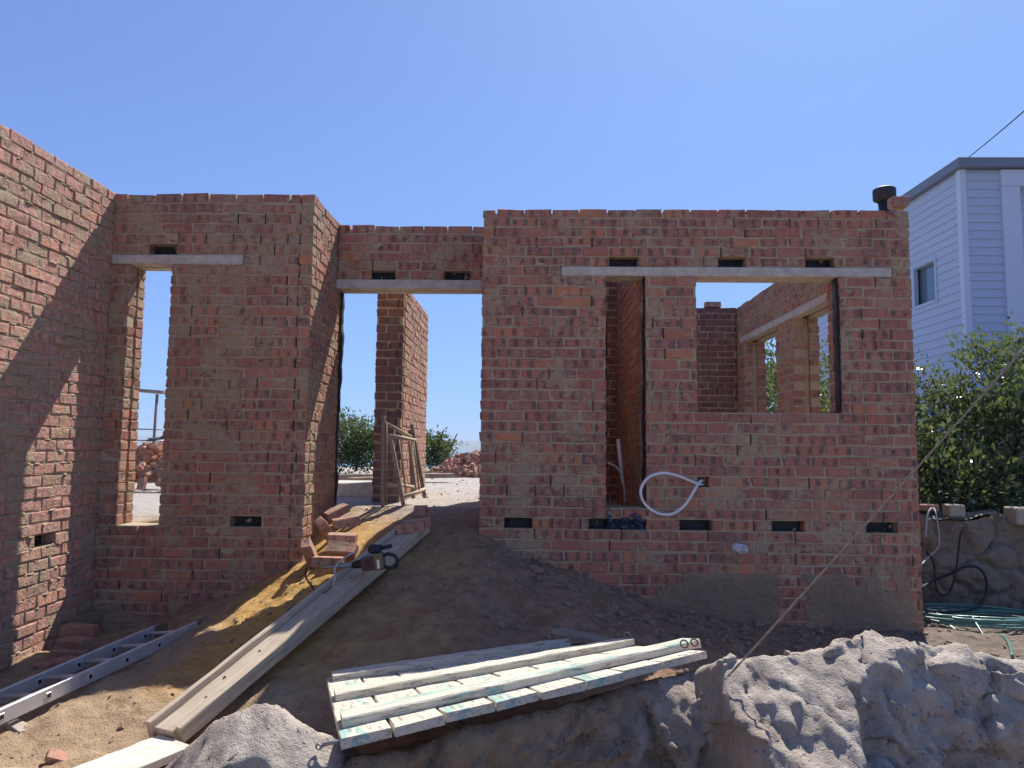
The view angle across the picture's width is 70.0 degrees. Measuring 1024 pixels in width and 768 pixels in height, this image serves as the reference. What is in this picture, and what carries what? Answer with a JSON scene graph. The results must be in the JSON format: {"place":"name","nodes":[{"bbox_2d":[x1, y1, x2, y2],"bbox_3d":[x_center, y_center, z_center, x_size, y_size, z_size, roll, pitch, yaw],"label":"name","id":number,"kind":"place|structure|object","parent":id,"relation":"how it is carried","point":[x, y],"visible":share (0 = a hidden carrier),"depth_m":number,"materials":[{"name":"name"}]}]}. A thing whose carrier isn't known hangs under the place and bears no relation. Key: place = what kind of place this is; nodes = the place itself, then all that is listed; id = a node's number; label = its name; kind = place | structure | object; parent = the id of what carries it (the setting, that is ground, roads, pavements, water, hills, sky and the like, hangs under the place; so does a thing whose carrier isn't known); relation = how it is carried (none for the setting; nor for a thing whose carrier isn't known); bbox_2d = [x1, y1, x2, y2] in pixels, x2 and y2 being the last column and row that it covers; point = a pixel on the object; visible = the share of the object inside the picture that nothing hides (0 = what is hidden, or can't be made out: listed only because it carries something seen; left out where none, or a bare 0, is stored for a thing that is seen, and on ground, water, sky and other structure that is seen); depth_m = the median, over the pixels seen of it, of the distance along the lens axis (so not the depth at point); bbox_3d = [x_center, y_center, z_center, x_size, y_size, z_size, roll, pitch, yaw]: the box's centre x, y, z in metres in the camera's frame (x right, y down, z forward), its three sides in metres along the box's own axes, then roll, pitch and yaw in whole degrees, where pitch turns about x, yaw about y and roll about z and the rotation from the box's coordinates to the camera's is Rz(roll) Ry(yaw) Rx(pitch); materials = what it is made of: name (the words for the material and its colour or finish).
{"place":"outdoors","nodes":[
{"label":"outdoors","id":0,"kind":"place"},
{"bbox_2d":[136,435,480,450],"bbox_3d":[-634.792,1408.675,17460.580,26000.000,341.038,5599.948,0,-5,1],"label":"hills","id":1,"kind":"structure","parent":0,"point":[473,445],"depth_m":16215.50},
{"bbox_2d":[337,450,474,467],"bbox_3d":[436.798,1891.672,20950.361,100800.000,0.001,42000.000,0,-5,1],"label":"sea","id":2,"kind":"structure","parent":0,"point":[463,451],"depth_m":7734.69,"materials":[{"name":"blue liquid"}]},
{"bbox_2d":[0,467,1023,767],"bbox_3d":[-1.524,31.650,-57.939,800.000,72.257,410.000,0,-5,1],"label":"ground","id":3,"kind":"structure","parent":0,"point":[320,655],"depth_m":4.95,"materials":[{"name":"brown soil"}]},
{"bbox_2d":[1,718,28,732],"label":"stone","id":4,"kind":"object","parent":3,"relation":"on","point":[16,724],"visible":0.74,"depth_m":3.88,"materials":[{"name":"beige stone"}]},
{"bbox_2d":[32,654,74,669],"bbox_3d":[-3.076,1.897,4.919,0.109,0.080,0.228,-3,-1,39],"label":"loose brick","id":5,"kind":"object","parent":3,"relation":"on","point":[46,664],"visible":0.38,"depth_m":4.86,"materials":[{"name":"red brick"}]},
{"bbox_2d":[44,747,68,763],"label":"loose brick","id":6,"kind":"object","parent":3,"relation":"on","point":[53,755],"visible":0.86,"depth_m":3.55,"materials":[{"name":"red brick"}]},
{"bbox_2d":[55,656,78,665],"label":"loose brick","id":7,"kind":"object","parent":3,"relation":"on","point":[60,660],"visible":0.26,"depth_m":4.77,"materials":[{"name":"red brick"}]},
{"bbox_2d":[52,647,91,658],"bbox_3d":[-3.082,1.891,5.121,0.224,0.075,0.108,4,-5,-4],"label":"loose brick","id":8,"kind":"object","parent":3,"relation":"on","point":[58,652],"visible":0.56,"depth_m":5.07,"materials":[{"name":"red brick"}]},
{"bbox_2d":[57,636,93,649],"bbox_3d":[-3.087,1.834,5.176,0.224,0.083,0.112,-1,-2,13],"label":"loose brick","id":9,"kind":"object","parent":8,"relation":"on","point":[78,642],"visible":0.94,"depth_m":5.13,"materials":[{"name":"red brick"}]},
{"bbox_2d":[60,623,98,636],"bbox_3d":[-3.121,1.776,5.282,0.230,0.077,0.111,1,-5,-6],"label":"loose brick","id":10,"kind":"object","parent":9,"relation":"on","point":[78,629],"visible":1,"depth_m":5.24,"materials":[{"name":"red brick"}]},
{"bbox_2d":[0,616,208,724],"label":"ladder","id":11,"kind":"object","parent":3,"relation":"on","point":[28,701],"visible":0.93,"depth_m":4.47,"materials":[{"name":"metal"}]},
{"bbox_2d":[74,735,187,767],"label":"pale board","id":12,"kind":"object","parent":3,"relation":"on","point":[157,751],"visible":0.91,"depth_m":3.43,"materials":[{"name":"white wood"}]},
{"bbox_2d":[135,451,142,465],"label":"broken brick","id":13,"kind":"object","parent":3,"relation":"on","point":[138,460],"visible":0.46,"depth_m":10.29,"materials":[{"name":"red brick"}]},
{"bbox_2d":[136,445,149,457],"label":"broken brick","id":14,"kind":"object","parent":13,"relation":"on","point":[142,450],"visible":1,"depth_m":10.32,"materials":[{"name":"red brick"}]},
{"bbox_2d":[141,450,153,462],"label":"broken brick","id":15,"kind":"object","parent":13,"relation":"on","point":[147,455],"visible":0.96,"depth_m":10.34,"materials":[{"name":"red brick"}]},
{"bbox_2d":[136,477,146,490],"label":"broken brick","id":16,"kind":"object","parent":3,"relation":"on","point":[141,483],"visible":1,"depth_m":9.89,"materials":[{"name":"red brick"}]},
{"bbox_2d":[143,469,156,480],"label":"broken brick","id":17,"kind":"object","parent":3,"relation":"on","point":[149,475],"visible":0.86,"depth_m":10.04,"materials":[{"name":"red brick"}]},
{"bbox_2d":[138,465,151,477],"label":"broken brick","id":18,"kind":"object","parent":17,"relation":"on","point":[146,470],"visible":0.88,"depth_m":10.05,"materials":[{"name":"red brick"}]},
{"bbox_2d":[136,389,164,442],"bbox_3d":[-7.374,0.929,14.827,2.417,1.858,2.612,0,-5,1],"label":"shelter","id":19,"kind":"object","parent":3,"relation":"on","point":[157,393],"visible":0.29,"depth_m":14.11,"materials":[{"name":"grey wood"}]},
{"bbox_2d":[155,476,161,486],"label":"broken brick","id":20,"kind":"object","parent":3,"relation":"on","point":[158,482],"visible":0.64,"depth_m":9.96,"materials":[{"name":"red brick"}]},
{"bbox_2d":[165,703,361,767],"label":"sand heap","id":21,"kind":"object","parent":3,"relation":"on","point":[265,735],"visible":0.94,"depth_m":2.59,"materials":[{"name":"grey sand"}]},
{"bbox_2d":[145,525,429,741],"bbox_3d":[-1.240,1.445,4.777,0.196,0.878,2.477,-2,-5,24],"label":"scaffold board","id":22,"kind":"object","parent":3,"relation":"on","point":[189,712],"visible":0.88,"depth_m":4.25,"materials":[{"name":"brown wood"}]},
{"bbox_2d":[285,580,333,612],"bbox_3d":[-1.339,1.419,4.867,0.325,0.256,0.095,1,-5,-6],"label":"power cable","id":23,"kind":"object","parent":22,"relation":"on","point":[322,593],"visible":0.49,"depth_m":4.87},
{"bbox_2d":[305,568,314,590],"bbox_3d":[-1.403,1.365,5.078,0.026,0.142,0.249,4,-6,-33],"label":"power cable","id":24,"kind":"object","parent":22,"relation":"hanging from","point":[308,581],"visible":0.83,"depth_m":5.09,"materials":[{"name":"black plastic"}]},
{"bbox_2d":[332,551,355,589],"bbox_3d":[-1.134,1.245,4.899,0.103,0.221,0.249,0,-5,7],"label":"power cable","id":25,"kind":"object","parent":22,"relation":"hanging from","point":[335,570],"visible":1,"depth_m":4.88,"materials":[{"name":"grey plastic"}]},
{"bbox_2d":[320,544,398,570],"bbox_3d":[-1.058,1.196,5.073,0.592,0.198,0.085,-1,-5,16],"label":"demolition hammer","id":26,"kind":"object","parent":22,"relation":"on","point":[376,561],"visible":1,"depth_m":5.01,"materials":[{"name":"metal"}]},
{"bbox_2d":[396,521,425,534],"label":"loose brick","id":27,"kind":"object","parent":22,"relation":"on","point":[411,527],"visible":1,"depth_m":5.69,"materials":[{"name":"red brick"}]},
{"bbox_2d":[402,517,430,526],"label":"loose brick","id":28,"kind":"object","parent":22,"relation":"on","point":[427,520],"visible":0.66,"depth_m":5.81,"materials":[{"name":"red brick"}]},
{"bbox_2d":[301,537,317,568],"bbox_3d":[-1.566,1.307,5.661,0.082,0.232,0.108,-15,32,-6],"label":"loose brick","id":29,"kind":"object","parent":3,"relation":"on","point":[308,550],"visible":0.78,"depth_m":5.61,"materials":[{"name":"red brick"}]},
{"bbox_2d":[314,516,333,540],"bbox_3d":[-1.527,1.190,5.974,0.113,0.228,0.082,23,54,39],"label":"loose brick","id":30,"kind":"object","parent":3,"relation":"on","point":[323,526],"visible":0.72,"depth_m":5.91,"materials":[{"name":"red brick"}]},
{"bbox_2d":[332,515,359,528],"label":"loose brick","id":31,"kind":"object","parent":30,"relation":"on","point":[345,522],"visible":1,"depth_m":6.01,"materials":[{"name":"red brick"}]},
{"bbox_2d":[311,556,343,568],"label":"loose brick","id":32,"kind":"object","parent":3,"relation":"on","point":[319,561],"visible":0.72,"depth_m":5.34,"materials":[{"name":"red brick"}]},
{"bbox_2d":[322,503,349,521],"bbox_3d":[-1.540,1.122,6.410,0.226,0.076,0.109,-22,16,-41],"label":"loose brick","id":33,"kind":"object","parent":3,"relation":"on","point":[337,511],"visible":0.96,"depth_m":6.37,"materials":[{"name":"red brick"}]},
{"bbox_2d":[325,540,358,558],"bbox_3d":[-1.302,1.269,5.598,0.231,0.085,0.111,3,38,8],"label":"loose brick","id":34,"kind":"object","parent":3,"relation":"on","point":[339,548],"visible":0.84,"depth_m":5.57,"materials":[{"name":"red brick"}]},
{"bbox_2d":[327,532,357,543],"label":"loose brick","id":35,"kind":"object","parent":3,"relation":"on","point":[344,537],"visible":0.78,"depth_m":5.71,"materials":[{"name":"red brick"}]},
{"bbox_2d":[337,480,372,496],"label":"concrete kerb","id":36,"kind":"structure","parent":3,"relation":"on","point":[354,488],"depth_m":8.27,"materials":[{"name":"grey concrete"}]},
{"bbox_2d":[337,407,374,473],"bbox_3d":[-3.869,1.425,17.653,3.006,1.821,2.139,0,-5,1],"label":"shrub","id":37,"kind":"object","parent":3,"relation":"on","point":[357,449],"visible":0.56,"depth_m":17.26,"materials":[{"name":"green plant"}]},
{"bbox_2d":[339,473,372,478],"bbox_3d":[-2.284,1.337,10.624,0.512,0.067,0.200,4,-6,-34],"label":"plank","id":38,"kind":"object","parent":3,"relation":"on","point":[342,476],"visible":0.73,"depth_m":10.51,"materials":[{"name":"grey wood"}]},
{"bbox_2d":[346,477,372,480],"bbox_3d":[-1.966,1.263,9.720,0.449,0.056,0.160,5,-7,-40],"label":"plank","id":39,"kind":"object","parent":3,"relation":"on","point":[361,478],"visible":0.65,"depth_m":9.61,"materials":[{"name":"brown wood"}]},
{"bbox_2d":[381,416,414,506],"bbox_3d":[-1.092,0.754,7.060,0.096,0.869,0.547,-1,-5,23],"label":"trestle","id":40,"kind":"object","parent":3,"relation":"on","point":[384,422],"visible":0.81,"depth_m":6.86,"materials":[{"name":"brown wood"}]},
{"bbox_2d":[372,294,427,502],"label":"brick wall","id":41,"kind":"structure","parent":3,"relation":"on","point":[400,394],"depth_m":7.54,"materials":[{"name":"red brick"}]},
{"bbox_2d":[388,424,426,505],"bbox_3d":[-0.998,0.780,7.031,0.216,0.809,0.510,-1,-5,18],"label":"trestle","id":42,"kind":"object","parent":3,"relation":"on","point":[417,465],"visible":0.94,"depth_m":7.01,"materials":[{"name":"brown wood"}]},
{"bbox_2d":[413,505,427,515],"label":"loose brick","id":43,"kind":"object","parent":3,"relation":"on","point":[420,510],"visible":1,"depth_m":6.19,"materials":[{"name":"red brick"}]},
{"bbox_2d":[425,473,454,477],"bbox_3d":[-1.165,1.452,11.595,0.493,0.077,0.220,4,-6,-36],"label":"plank","id":44,"kind":"object","parent":3,"relation":"on","point":[439,475],"visible":0.92,"depth_m":11.51,"materials":[{"name":"grey wood"}]},
{"bbox_2d":[425,425,467,470],"bbox_3d":[-1.820,1.552,16.919,1.580,1.280,1.702,0,-5,1],"label":"shrub","id":45,"kind":"object","parent":3,"relation":"on","point":[439,447],"visible":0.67,"depth_m":16.82,"materials":[{"name":"green plant"}]},
{"bbox_2d":[458,467,464,476],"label":"broken brick","id":46,"kind":"object","parent":3,"relation":"on","point":[461,472],"visible":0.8,"depth_m":13.61,"materials":[{"name":"red brick"}]},
{"bbox_2d":[0,124,923,670],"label":"brick house","id":47,"kind":"structure","parent":3,"relation":"on","point":[600,332],"depth_m":6.00,"materials":[{"name":"brick"}]},
{"bbox_2d":[608,462,624,501],"bbox_3d":[0.931,0.870,6.472,0.196,0.360,0.035,3,-6,-30],"label":"conduit","id":48,"kind":"object","parent":47,"relation":"attached to","point":[616,467],"visible":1,"depth_m":6.49,"materials":[{"name":"white plastic"}]},
{"bbox_2d":[616,439,624,484],"bbox_3d":[0.967,0.693,6.521,0.035,0.409,0.102,-4,-7,43],"label":"conduit","id":49,"kind":"object","parent":47,"relation":"attached to","point":[619,455],"visible":1,"depth_m":6.51,"materials":[{"name":"white plastic"}]},
{"bbox_2d":[639,471,704,515],"bbox_3d":[1.304,0.873,5.827,0.618,0.352,0.118,3,-5,-22],"label":"conduit loop","id":50,"kind":"object","parent":47,"relation":"attached to","point":[698,483],"visible":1,"depth_m":5.78,"materials":[{"name":"white plastic"}]},
{"bbox_2d":[704,302,720,308],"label":"loose brick","id":51,"kind":"object","parent":47,"relation":"on","point":[707,305],"visible":0.9,"depth_m":10.08,"materials":[{"name":"red brick"}]},
{"bbox_2d":[732,543,747,553],"bbox_3d":[1.806,1.306,5.817,0.071,0.078,0.174,1,-5,-6],"label":"drain pipe","id":52,"kind":"object","parent":47,"relation":"attached to","point":[739,548],"visible":1,"depth_m":5.74,"materials":[{"name":"white plastic"}]},
{"bbox_2d":[872,185,895,211],"bbox_3d":[3.404,0.123,6.565,0.200,3.860,0.197,0,-5,1],"label":"vent pipe","id":53,"kind":"object","parent":47,"relation":"on","point":[881,195],"visible":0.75,"depth_m":6.66,"materials":[{"name":"grey metal"}]},
{"bbox_2d":[887,196,908,209],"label":"loose brick","id":54,"kind":"object","parent":47,"relation":"on","point":[897,202],"visible":1,"depth_m":6.09,"materials":[{"name":"red brick"}]},
{"bbox_2d":[464,469,472,477],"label":"broken brick","id":55,"kind":"object","parent":3,"relation":"on","point":[468,473],"visible":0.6,"depth_m":13.54,"materials":[{"name":"red brick"}]},
{"bbox_2d":[472,471,477,477],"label":"broken brick","id":56,"kind":"object","parent":3,"relation":"on","point":[474,475],"visible":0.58,"depth_m":13.53,"materials":[{"name":"red brick"}]},
{"bbox_2d":[0,478,1023,765],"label":"scattered stones","id":57,"kind":"object","parent":3,"relation":"on","point":[744,628],"visible":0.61,"depth_m":5.41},
{"bbox_2d":[551,627,607,642],"bbox_3d":[0.390,1.432,4.163,0.306,0.030,0.140,2,-9,34],"label":"timber strip","id":58,"kind":"object","parent":3,"relation":"on","point":[579,635],"visible":0.94,"depth_m":4.14,"materials":[{"name":"grey wood"}]},
{"bbox_2d":[342,629,1023,767],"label":"sand bank","id":59,"kind":"structure","parent":3,"relation":"on","point":[871,698],"depth_m":2.84,"materials":[{"name":"grey sand"}]},
{"bbox_2d":[315,631,706,749],"bbox_3d":[-0.106,1.345,3.462,1.784,0.370,1.303,3,-5,-23],"label":"wooden panel","id":60,"kind":"object","parent":59,"relation":"on","point":[374,703],"visible":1,"depth_m":3.19,"materials":[{"name":"wood"}]},
{"bbox_2d":[727,347,1023,676],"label":"guy rope","id":61,"kind":"object","parent":59,"relation":"attached to","point":[871,518],"visible":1,"depth_m":2.96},
{"bbox_2d":[765,337,829,413],"bbox_3d":[4.232,0.258,10.623,2.506,2.640,4.733,0,-5,1],"label":"hedge shrub","id":62,"kind":"object","parent":3,"relation":"on","point":[771,385],"visible":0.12,"depth_m":10.81,"materials":[{"name":"green plant"}]},
{"bbox_2d":[817,157,1023,456],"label":"clad house","id":63,"kind":"structure","parent":3,"relation":"on","point":[966,235],"depth_m":13.17,"materials":[{"name":"white plastic"}]},
{"bbox_2d":[912,255,937,309],"bbox_3d":[8.145,-1.973,14.348,0.152,0.900,0.860,0,-5,1],"label":"window","id":64,"kind":"structure","parent":63,"relation":"in","point":[928,293],"depth_m":14.49,"materials":[{"name":"white plastic"}]},
{"bbox_2d":[969,111,1023,156],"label":"overhead wire","id":65,"kind":"object","parent":63,"relation":"attached to","point":[998,133],"visible":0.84,"depth_m":10.72,"materials":[{"name":"black plastic"}]},
{"bbox_2d":[819,310,1023,518],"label":"shrub","id":66,"kind":"object","parent":3,"relation":"on","point":[995,459],"visible":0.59,"depth_m":7.92,"materials":[{"name":"green plant"}]},
{"bbox_2d":[923,605,975,615],"bbox_3d":[3.950,2.033,6.601,0.428,0.030,0.480,5,-7,-42],"label":"flat board","id":67,"kind":"object","parent":3,"relation":"on","point":[926,606],"visible":0.13,"depth_m":6.65,"materials":[{"name":"grey wood"}]},
{"bbox_2d":[919,510,1023,608],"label":"stone wall","id":68,"kind":"structure","parent":3,"relation":"on","point":[992,546],"depth_m":6.77,"materials":[{"name":"stone"}]},
{"bbox_2d":[919,504,938,510],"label":"loose brick","id":69,"kind":"object","parent":68,"relation":"on","point":[924,507],"visible":0.82,"depth_m":6.90,"materials":[{"name":"red brick"}]},
{"bbox_2d":[922,507,939,564],"bbox_3d":[3.818,1.382,6.660,0.108,0.488,0.420,-4,-7,41],"label":"grey cable","id":70,"kind":"object","parent":68,"relation":"attached to","point":[933,552],"visible":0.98,"depth_m":6.70,"materials":[{"name":"grey plastic"}]},
{"bbox_2d":[926,526,962,595],"bbox_3d":[3.963,1.605,6.643,0.378,0.622,0.091,1,-5,-7],"label":"black hose","id":71,"kind":"object","parent":70,"relation":"hanging from","point":[954,578],"visible":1,"depth_m":6.62,"materials":[{"name":"plastic"}]},
{"bbox_2d":[942,504,965,516],"bbox_3d":[4.217,1.206,6.986,0.150,0.115,0.140,0,-5,1],"label":"concrete block","id":72,"kind":"object","parent":68,"relation":"on","point":[953,510],"depth_m":6.92,"materials":[{"name":"grey concrete"}]},
{"bbox_2d":[1003,506,1023,524],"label":"concrete block","id":73,"kind":"object","parent":68,"relation":"on","point":[1014,514],"depth_m":6.77,"materials":[{"name":"grey concrete"}]},
{"bbox_2d":[923,603,1023,633],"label":"garden hose","id":74,"kind":"object","parent":3,"relation":"on","point":[1007,621],"visible":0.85,"depth_m":6.05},
{"bbox_2d":[921,565,987,612],"bbox_3d":[3.776,1.795,6.436,1.042,0.355,0.359,3,-5,-24],"label":"black hose","id":75,"kind":"object","parent":74,"relation":"on","point":[981,603],"visible":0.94,"depth_m":6.50,"materials":[{"name":"plastic"}]},
{"bbox_2d":[947,625,1013,657],"bbox_3d":[3.667,1.959,5.562,0.263,0.076,1.014,0,-5,8],"label":"garden hose","id":76,"kind":"object","parent":3,"relation":"on","point":[1009,645],"visible":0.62,"depth_m":5.38,"materials":[{"name":"green rubber"}]},
{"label":"broken brick","id":77,"kind":"object","parent":3,"relation":"on","visible":0},
{"bbox_2d":[155,468,161,479],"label":"broken brick","id":78,"kind":"object","parent":77,"relation":"on","point":[159,471],"visible":0.58,"depth_m":10.06,"materials":[{"name":"red brick"}]},
{"bbox_2d":[158,457,162,467],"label":"broken brick","id":79,"kind":"object","parent":77,"relation":"on","point":[160,461],"visible":0.34,"depth_m":10.18,"materials":[{"name":"red brick"}]},
{"bbox_2d":[150,463,161,468],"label":"broken brick","id":80,"kind":"object","parent":79,"relation":"on","point":[154,465],"visible":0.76,"depth_m":10.15,"materials":[{"name":"red brick"}]},
{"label":"broken brick","id":81,"kind":"object","parent":3,"relation":"on","visible":0},
{"bbox_2d":[134,464,144,472],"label":"broken brick","id":82,"kind":"object","parent":81,"relation":"on","point":[139,468],"visible":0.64,"depth_m":10.04,"materials":[{"name":"red brick"}]},
{"bbox_3d":[-6.268,1.443,13.167,0.759,0.771,0.236,0,-5,1],"label":"brick pier","id":83,"kind":"object","parent":3,"relation":"on","visible":0},
{"bbox_2d":[143,435,162,441],"bbox_3d":[-6.267,0.971,13.209,0.700,0.148,0.280,0,-5,1],"label":"tarpaulin","id":84,"kind":"object","parent":83,"relation":"on","point":[156,438],"visible":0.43,"depth_m":13.11,"materials":[{"name":"grey plastic"}]},
{"bbox_2d":[0,0,1023,440],"label":"sky","id":85,"kind":"structure","parent":0,"point":[395,113],"materials":[{"name":"blue"}]},
{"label":"broken brick","id":86,"kind":"object","parent":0,"visible":0},
{"bbox_2d":[153,449,163,455],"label":"broken brick","id":87,"kind":"object","parent":86,"relation":"on","point":[159,453],"visible":0.5,"depth_m":10.44,"materials":[{"name":"red brick"}]},
{"bbox_2d":[147,442,162,452],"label":"broken brick","id":88,"kind":"object","parent":87,"relation":"on","point":[155,447],"visible":1,"depth_m":10.38,"materials":[{"name":"red brick"}]},
{"bbox_2d":[155,442,162,447],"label":"broken brick","id":89,"kind":"object","parent":87,"relation":"on","point":[159,444],"visible":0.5,"depth_m":10.52,"materials":[{"name":"red brick"}]},
{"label":"broken brick","id":90,"kind":"object","parent":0,"visible":0},
{"bbox_2d":[458,457,463,465],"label":"broken brick","id":91,"kind":"object","parent":90,"relation":"on","point":[462,461],"visible":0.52,"depth_m":14.10,"materials":[{"name":"red brick"}]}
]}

